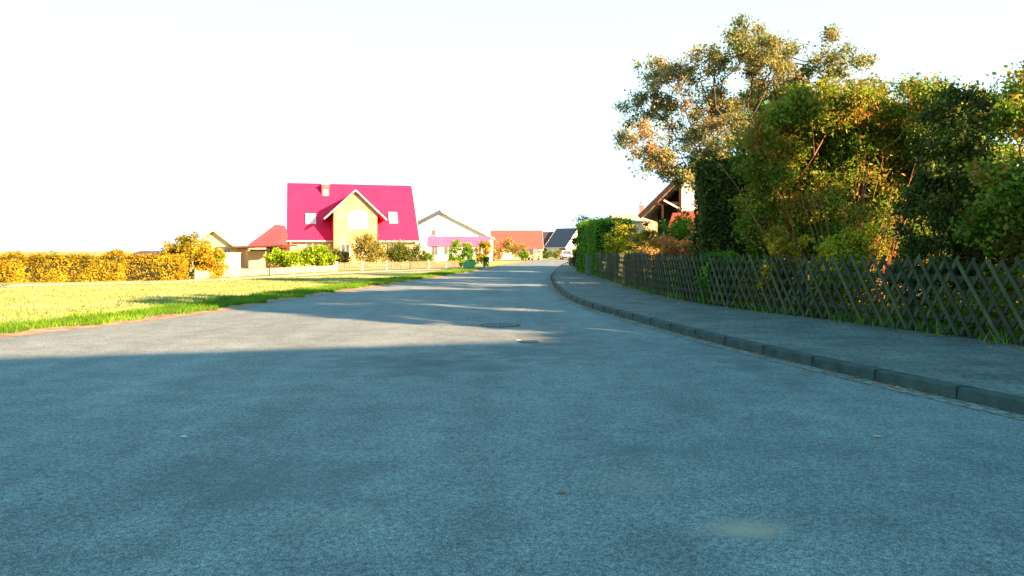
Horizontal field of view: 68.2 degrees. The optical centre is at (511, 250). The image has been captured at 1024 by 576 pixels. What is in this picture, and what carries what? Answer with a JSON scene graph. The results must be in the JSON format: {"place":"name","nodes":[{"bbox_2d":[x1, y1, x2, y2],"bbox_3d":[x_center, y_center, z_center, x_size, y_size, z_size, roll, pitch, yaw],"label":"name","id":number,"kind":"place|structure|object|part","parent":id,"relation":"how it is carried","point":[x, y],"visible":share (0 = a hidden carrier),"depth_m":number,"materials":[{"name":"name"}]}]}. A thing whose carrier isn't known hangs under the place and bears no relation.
{"place":"outdoors","nodes":[
{"label":"outdoors","id":0,"kind":"place"},
{"bbox_2d":[133,251,158,260],"bbox_3d":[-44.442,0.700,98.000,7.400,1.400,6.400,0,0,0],"label":"house","id":1,"kind":"structure","parent":0,"point":[145,252],"depth_m":96.80,"materials":[{"name":"red tile"}]},
{"bbox_2d":[192,229,251,267],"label":"house","id":2,"kind":"structure","parent":0,"point":[222,238],"depth_m":62.00,"materials":[{"name":"white paint"}]},
{"bbox_2d":[222,252,240,274],"bbox_3d":[-16.451,0.740,44.100,1.230,1.320,0.260,0,0,0],"label":"garage door","id":3,"kind":"structure","parent":2,"relation":"attached to","point":[233,258],"depth_m":44.00,"materials":[{"name":"white metal"}]},
{"bbox_2d":[0,268,468,286],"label":"path","id":4,"kind":"structure","parent":0,"point":[295,275],"depth_m":37.49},
{"bbox_2d":[463,259,474,267],"bbox_3d":[-3.404,1.015,60.000,0.980,0.670,0.380,0,0,0],"label":"utility box","id":5,"kind":"object","parent":4,"relation":"on","point":[468,263],"visible":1,"depth_m":59.85,"materials":[{"name":"green plastic"}]},
{"bbox_2d":[286,181,419,265],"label":"house","id":6,"kind":"structure","parent":0,"point":[334,215],"depth_m":72.63,"materials":[{"name":"pink tile"}]},
{"bbox_2d":[306,243,319,247],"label":"window","id":7,"kind":"structure","parent":6,"relation":"in","point":[309,244],"depth_m":70.51,"materials":[{"name":"white paint"}]},
{"bbox_2d":[341,243,349,253],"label":"window","id":8,"kind":"structure","parent":6,"relation":"in","point":[342,244],"depth_m":69.88,"materials":[{"name":"white glass"}]},
{"bbox_2d":[348,210,367,228],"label":"window","id":9,"kind":"structure","parent":6,"relation":"in","point":[356,218],"depth_m":70.19,"materials":[{"name":"white glass"}]},
{"bbox_2d":[426,236,489,261],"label":"house","id":10,"kind":"structure","parent":0,"point":[439,245],"depth_m":84.19,"materials":[{"name":"pink tile"}]},
{"bbox_2d":[432,246,437,255],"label":"window","id":11,"kind":"structure","parent":10,"relation":"in","point":[434,248],"depth_m":83.98,"materials":[{"name":"white glass"}]},
{"bbox_2d":[443,246,452,255],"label":"window","id":12,"kind":"structure","parent":10,"relation":"in","point":[445,248],"depth_m":84.05,"materials":[{"name":"white glass"}]},
{"bbox_2d":[0,258,1023,575],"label":"road","id":13,"kind":"structure","parent":0,"point":[434,426],"depth_m":5.15,"materials":[{"name":"asphalt"}]},
{"bbox_2d":[0,258,566,337],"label":"verge edging","id":14,"kind":"object","parent":13,"relation":"on","point":[79,326],"visible":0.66,"depth_m":16.48,"materials":[{"name":"grey concrete"}]},
{"bbox_2d":[480,323,520,326],"bbox_3d":[-0.220,1.373,14.000,0.766,0.009,0.766,0,0,0],"label":"manhole cover","id":15,"kind":"object","parent":13,"relation":"on","point":[499,325],"visible":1,"depth_m":13.91,"materials":[{"name":"metal"}]},
{"bbox_2d":[519,340,538,342],"bbox_3d":[0.260,1.373,11.450,0.302,0.009,0.302,0,0,0],"label":"manhole cover","id":16,"kind":"object","parent":13,"relation":"on","point":[528,341],"visible":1,"depth_m":11.41,"materials":[{"name":"metal"}]},
{"bbox_2d":[560,250,572,258],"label":"parked car","id":17,"kind":"object","parent":13,"relation":"on","point":[564,254],"visible":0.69,"depth_m":120.95,"materials":[{"name":"white paint"}]},
{"bbox_2d":[546,264,1023,419],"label":"gutter","id":18,"kind":"object","parent":13,"relation":"on","point":[940,398],"visible":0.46,"depth_m":8.70,"materials":[{"name":"grey concrete"}]},
{"bbox_2d":[543,276,1023,436],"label":"fallen leaves","id":19,"kind":"object","parent":18,"relation":"on","point":[773,318],"depth_m":11.93,"materials":[{"name":"brown plant"}]},
{"bbox_2d":[0,251,1023,420],"bbox_3d":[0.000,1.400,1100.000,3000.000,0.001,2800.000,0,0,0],"label":"ground","id":20,"kind":"structure","parent":0,"point":[390,274],"depth_m":41.30,"materials":[{"name":"green plant"}]},
{"bbox_2d":[0,244,190,282],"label":"orange hedge","id":21,"kind":"object","parent":20,"relation":"on","point":[74,267],"visible":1,"depth_m":34.22,"materials":[{"name":"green plant"}]},
{"bbox_2d":[1,281,374,332],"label":"lawn leaves","id":22,"kind":"object","parent":20,"relation":"on","point":[143,297],"visible":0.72,"depth_m":21.50,"materials":[{"name":"brown plant"}]},
{"bbox_2d":[156,230,233,278],"bbox_3d":[-16.273,0.274,38.092,4.074,2.641,2.784,0,0,0],"label":"golden tree","id":23,"kind":"object","parent":20,"relation":"on","point":[203,259],"visible":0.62,"depth_m":37.74,"materials":[{"name":"yellow plant"}]},
{"bbox_2d":[0,276,394,325],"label":"lawn grass","id":24,"kind":"structure","parent":20,"relation":"on","point":[16,291],"depth_m":24.80,"materials":[{"name":"plant"}]},
{"bbox_2d":[211,246,229,273],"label":"yellow bush","id":25,"kind":"object","parent":20,"relation":"on","point":[220,258],"visible":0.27,"depth_m":40.88,"materials":[{"name":"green plant"}]},
{"bbox_2d":[0,268,481,333],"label":"verge grass","id":26,"kind":"structure","parent":20,"relation":"on","point":[216,303],"depth_m":17.97,"materials":[{"name":"green plant"}]},
{"bbox_2d":[218,244,296,267],"bbox_3d":[-20.820,0.440,62.000,5.300,1.920,4.000,0,0,0],"label":"carport","id":27,"kind":"object","parent":20,"relation":"on","point":[256,259],"visible":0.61,"depth_m":62.00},
{"bbox_2d":[195,265,334,278],"bbox_3d":[-13.644,1.165,43.755,0.166,0.470,14.975,0,0,13],"label":"picket fence","id":28,"kind":"object","parent":20,"relation":"on","point":[260,271],"visible":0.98,"depth_m":42.79,"materials":[{"name":"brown wood"}]},
{"bbox_2d":[248,225,289,266],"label":"house","id":29,"kind":"structure","parent":20,"relation":"on","point":[276,235],"depth_m":67.69,"materials":[{"name":"red tile"}]},
{"bbox_2d":[263,247,305,267],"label":"lime bush","id":30,"kind":"object","parent":20,"relation":"on","point":[284,258],"visible":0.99,"depth_m":54.76,"materials":[{"name":"green plant"}]},
{"bbox_2d":[295,242,339,266],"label":"lime bush","id":31,"kind":"object","parent":20,"relation":"on","point":[317,255],"visible":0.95,"depth_m":55.35,"materials":[{"name":"green plant"}]},
{"bbox_2d":[328,246,351,266],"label":"tan bush","id":32,"kind":"object","parent":20,"relation":"on","point":[342,256],"visible":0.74,"depth_m":59.87,"materials":[{"name":"brown plant"}]},
{"bbox_2d":[344,229,389,266],"bbox_3d":[-11.218,-0.106,58.824,3.533,3.137,2.724,0,0,28],"label":"tan tree","id":33,"kind":"object","parent":20,"relation":"on","point":[368,244],"visible":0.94,"depth_m":58.58,"materials":[{"name":"yellow plant"}]},
{"bbox_2d":[379,239,408,264],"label":"tan bush","id":34,"kind":"object","parent":20,"relation":"on","point":[396,248],"visible":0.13,"depth_m":63.81,"materials":[{"name":"yellow plant"}]},
{"bbox_2d":[336,260,462,270],"bbox_3d":[-7.768,1.064,57.754,1.040,0.672,14.471,0,0,33],"label":"garden fence","id":35,"kind":"object","parent":20,"relation":"on","point":[422,264],"visible":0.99,"depth_m":56.07,"materials":[{"name":"grey wood"}]},
{"bbox_2d":[383,239,434,266],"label":"dark bush","id":36,"kind":"object","parent":20,"relation":"on","point":[393,254],"visible":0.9,"depth_m":60.56,"materials":[{"name":"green plant"}]},
{"bbox_2d":[419,250,435,265],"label":"green bush","id":37,"kind":"object","parent":20,"relation":"on","point":[430,259],"visible":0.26,"depth_m":62.78,"materials":[{"name":"green plant"}]},
{"bbox_2d":[415,210,494,261],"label":"house","id":38,"kind":"structure","parent":20,"relation":"on","point":[439,223],"depth_m":95.00,"materials":[{"name":"paint"}]},
{"bbox_2d":[431,230,435,235],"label":"window","id":39,"kind":"structure","parent":38,"relation":"in","point":[433,232],"depth_m":94.97,"materials":[{"name":"white glass"}]},
{"bbox_2d":[446,239,463,266],"bbox_3d":[-4.859,0.208,63.932,1.904,2.498,1.700,0,0,-28],"label":"cypress","id":40,"kind":"object","parent":20,"relation":"on","point":[451,256],"visible":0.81,"depth_m":63.82,"materials":[{"name":"green plant"}]},
{"bbox_2d":[459,242,477,264],"bbox_3d":[-3.651,0.330,64.013,1.771,2.257,1.758,0,0,0],"label":"cypress","id":41,"kind":"object","parent":20,"relation":"on","point":[467,252],"visible":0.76,"depth_m":63.75,"materials":[{"name":"green plant"}]},
{"bbox_2d":[473,240,492,263],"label":"yellow bush","id":42,"kind":"object","parent":20,"relation":"on","point":[486,245],"visible":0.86,"depth_m":63.97,"materials":[{"name":"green plant"}]},
{"bbox_2d":[481,256,489,267],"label":"yellow bush","id":43,"kind":"object","parent":20,"relation":"on","point":[485,260],"visible":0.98,"depth_m":59.84,"materials":[{"name":"green plant"}]},
{"bbox_2d":[493,250,501,260],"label":"roadside shrub","id":44,"kind":"object","parent":20,"relation":"on","point":[498,255],"visible":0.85,"depth_m":103.60,"materials":[{"name":"orange plant"}]},
{"bbox_2d":[493,236,524,260],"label":"roadside tree","id":45,"kind":"object","parent":20,"relation":"on","point":[509,247],"visible":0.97,"depth_m":107.63,"materials":[{"name":"orange plant"}]},
{"bbox_2d":[516,244,530,259],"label":"roadside tree","id":46,"kind":"object","parent":20,"relation":"on","point":[525,249],"visible":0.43,"depth_m":111.84,"materials":[{"name":"orange plant"}]},
{"bbox_2d":[518,251,529,260],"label":"roadside shrub","id":47,"kind":"object","parent":20,"relation":"on","point":[523,255],"visible":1,"depth_m":105.73,"materials":[{"name":"green plant"}]},
{"bbox_2d":[522,249,539,259],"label":"parked car","id":48,"kind":"object","parent":20,"relation":"on","point":[535,254],"visible":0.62,"depth_m":113.38,"materials":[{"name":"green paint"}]},
{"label":"windows","id":49,"kind":"part","parent":48,"relation":"part of","materials":[{"name":"glass"}]},
{"bbox_2d":[542,250,556,258],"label":"roadside shrub","id":50,"kind":"object","parent":20,"relation":"on","point":[546,254],"visible":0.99,"depth_m":134.48,"materials":[{"name":"green plant"}]},
{"bbox_2d":[553,250,560,257],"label":"roadside shrub","id":51,"kind":"object","parent":20,"relation":"on","point":[557,253],"visible":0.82,"depth_m":139.54,"materials":[{"name":"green plant"}]},
{"bbox_2d":[544,228,576,256],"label":"house","id":52,"kind":"structure","parent":20,"relation":"on","point":[559,239],"depth_m":168.00,"materials":[{"name":"tile"}]},
{"bbox_2d":[551,262,1023,413],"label":"kerb","id":53,"kind":"structure","parent":20,"relation":"on","point":[999,400],"depth_m":8.52,"materials":[{"name":"concrete"}]},
{"bbox_2d":[551,272,972,398],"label":"kerb joints","id":54,"kind":"object","parent":53,"relation":"on","point":[875,370],"visible":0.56,"depth_m":9.01,"materials":[{"name":"grey concrete"}]},
{"bbox_2d":[0,0,1023,250],"label":"sky","id":55,"kind":"structure","parent":0,"point":[136,125],"materials":[{"name":"white"}]},
{"bbox_2d":[490,230,543,259],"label":"house","id":56,"kind":"structure","parent":0,"point":[532,239],"depth_m":123.90,"materials":[{"name":"orange tile"}]},
{"bbox_2d":[500,250,511,259],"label":"garage door","id":57,"kind":"structure","parent":56,"relation":"in","point":[506,257],"depth_m":121.93,"materials":[{"name":"white metal"}]},
{"bbox_2d":[542,232,553,256],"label":"house","id":58,"kind":"structure","parent":0,"point":[547,236],"depth_m":172.48,"materials":[{"name":"white paint"}]},
{"bbox_2d":[585,255,590,275],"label":"gate pillar","id":59,"kind":"structure","parent":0,"point":[587,265],"depth_m":38.10,"materials":[{"name":"concrete"}]},
{"bbox_2d":[638,146,725,241],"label":"house","id":60,"kind":"structure","parent":0,"point":[667,202],"depth_m":45.52,"materials":[{"name":"white paint"}]},
{"bbox_2d":[554,262,1023,396],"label":"pavement","id":61,"kind":"structure","parent":0,"point":[994,366],"depth_m":10.80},
{"bbox_2d":[596,252,1023,344],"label":"lattice fence","id":62,"kind":"object","parent":61,"relation":"on","point":[619,266],"visible":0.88,"depth_m":13.27,"materials":[{"name":"brown wood"}]},
{"bbox_2d":[702,277,1022,343],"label":"garden soil","id":63,"kind":"structure","parent":0,"point":[964,335],"depth_m":15.05,"materials":[{"name":"brown soil"}]},
{"bbox_2d":[565,213,588,268],"bbox_3d":[4.889,-0.644,51.965,2.432,3.997,2.183,0,0,0],"label":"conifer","id":64,"kind":"object","parent":63,"relation":"on","point":[572,261],"visible":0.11,"depth_m":51.92,"materials":[{"name":"green plant"}]},
{"bbox_2d":[576,216,632,274],"bbox_3d":[5.002,-0.345,42.009,2.176,3.405,8.264,0,0,-2],"label":"clipped hedge","id":65,"kind":"object","parent":63,"relation":"on","point":[590,241],"visible":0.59,"depth_m":38.88,"materials":[{"name":"green plant"}]},
{"bbox_2d":[601,220,637,262],"bbox_3d":[5.000,-0.053,34.532,2.017,2.793,1.793,0,0,0],"label":"yellow bush","id":66,"kind":"object","parent":63,"relation":"on","point":[618,243],"visible":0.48,"depth_m":34.41,"materials":[{"name":"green plant"}]},
{"bbox_2d":[609,201,656,242],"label":"house","id":67,"kind":"structure","parent":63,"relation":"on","point":[637,220],"depth_m":58.49,"materials":[{"name":"beige paint"}]},
{"bbox_2d":[623,219,659,253],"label":"green bush","id":68,"kind":"object","parent":63,"relation":"on","point":[633,239],"visible":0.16,"depth_m":31.36,"materials":[{"name":"green plant"}]},
{"bbox_2d":[632,240,659,277],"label":"dry bush","id":69,"kind":"object","parent":63,"relation":"on","point":[641,250],"visible":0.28,"depth_m":26.93,"materials":[{"name":"orange plant"}]},
{"bbox_2d":[633,227,663,260],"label":"yellow bush","id":70,"kind":"object","parent":63,"relation":"on","point":[646,233],"visible":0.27,"depth_m":28.75,"materials":[{"name":"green plant"}]},
{"bbox_2d":[637,233,691,269],"bbox_3d":[5.383,0.344,25.676,1.969,1.977,2.114,0,0,-42],"label":"orange bush","id":71,"kind":"object","parent":63,"relation":"on","point":[669,244],"visible":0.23,"depth_m":25.17,"materials":[{"name":"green plant"}]},
{"bbox_2d":[652,214,697,247],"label":"green bush","id":72,"kind":"object","parent":63,"relation":"on","point":[681,231],"visible":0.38,"depth_m":30.24,"materials":[{"name":"green plant"}]},
{"bbox_2d":[672,207,692,231],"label":"orange bush","id":73,"kind":"object","parent":63,"relation":"on","point":[677,217],"visible":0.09,"depth_m":33.95,"materials":[{"name":"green plant"}]},
{"bbox_2d":[677,242,692,264],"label":"orange bush","id":74,"kind":"object","parent":63,"relation":"on","point":[684,245],"visible":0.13,"depth_m":23.47,"materials":[{"name":"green plant"}]},
{"bbox_2d":[693,248,747,300],"bbox_3d":[4.913,0.617,17.634,1.256,1.431,1.019,0,0,0],"label":"green bush","id":75,"kind":"object","parent":63,"relation":"on","point":[706,272],"visible":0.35,"depth_m":17.58,"materials":[{"name":"green plant"}]},
{"bbox_2d":[685,145,763,298],"bbox_3d":[5.643,-0.687,19.902,2.148,4.044,2.050,0,0,6],"label":"dark hedge","id":76,"kind":"object","parent":63,"relation":"on","point":[715,186],"visible":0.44,"depth_m":19.37,"materials":[{"name":"green plant"}]},
{"bbox_2d":[611,12,880,193],"bbox_3d":[7.130,-2.990,24.399,8.018,8.648,6.150,0,0,0],"label":"autumn tree","id":77,"kind":"object","parent":63,"relation":"on","point":[746,49],"visible":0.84,"depth_m":23.56,"materials":[{"name":"green plant"}]},
{"bbox_2d":[755,225,814,306],"bbox_3d":[5.585,0.398,15.695,1.165,1.884,1.123,0,0,0],"label":"yellow bush","id":78,"kind":"object","parent":63,"relation":"on","point":[775,239],"visible":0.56,"depth_m":15.48,"materials":[{"name":"green plant"}]},
{"bbox_2d":[729,78,859,279],"bbox_3d":[12.196,-3.016,32.017,6.853,8.703,6.528,0,0,0],"label":"garden tree","id":79,"kind":"object","parent":63,"relation":"on","point":[760,106],"depth_m":31.01,"materials":[{"name":"green plant"}]},
{"bbox_2d":[591,272,1023,344],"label":"weeds","id":80,"kind":"object","parent":63,"relation":"on","point":[938,331],"visible":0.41,"depth_m":13.02,"materials":[{"name":"green plant"}]},
{"bbox_2d":[626,255,1023,339],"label":"ground cover","id":81,"kind":"object","parent":63,"relation":"on","point":[1002,301],"visible":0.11,"depth_m":13.60,"materials":[{"name":"green plant"}]},
{"bbox_2d":[762,58,904,226],"bbox_3d":[11.367,-2.493,25.619,6.156,7.652,6.021,0,0,0],"label":"garden tree","id":82,"kind":"object","parent":63,"relation":"on","point":[809,70],"visible":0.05,"depth_m":23.83,"materials":[{"name":"green plant"}]},
{"bbox_2d":[806,217,881,302],"bbox_3d":[6.407,0.337,14.633,1.476,2.008,1.347,0,0,0],"label":"yellow bush","id":83,"kind":"object","parent":63,"relation":"on","point":[828,247],"visible":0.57,"depth_m":14.49,"materials":[{"name":"green plant"}]},
{"bbox_2d":[719,69,1017,304],"bbox_3d":[7.815,-1.337,17.653,6.995,5.356,4.537,0,0,0],"label":"tall shrub","id":84,"kind":"object","parent":63,"relation":"on","point":[810,151],"visible":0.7,"depth_m":16.75,"materials":[{"name":"green plant"}]},
{"bbox_2d":[878,80,1022,311],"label":"conifer","id":85,"kind":"object","parent":63,"relation":"on","point":[941,170],"visible":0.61,"depth_m":13.06,"materials":[{"name":"green plant"}]},
{"bbox_2d":[896,60,1023,295],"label":"tall shrub","id":86,"kind":"object","parent":63,"relation":"on","point":[1010,102],"visible":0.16,"depth_m":17.99,"materials":[{"name":"green plant"}]},
{"bbox_2d":[924,151,1023,332],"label":"tall shrub","id":87,"kind":"object","parent":63,"relation":"on","point":[996,205],"visible":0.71,"depth_m":11.77,"materials":[{"name":"green plant"}]}
]}

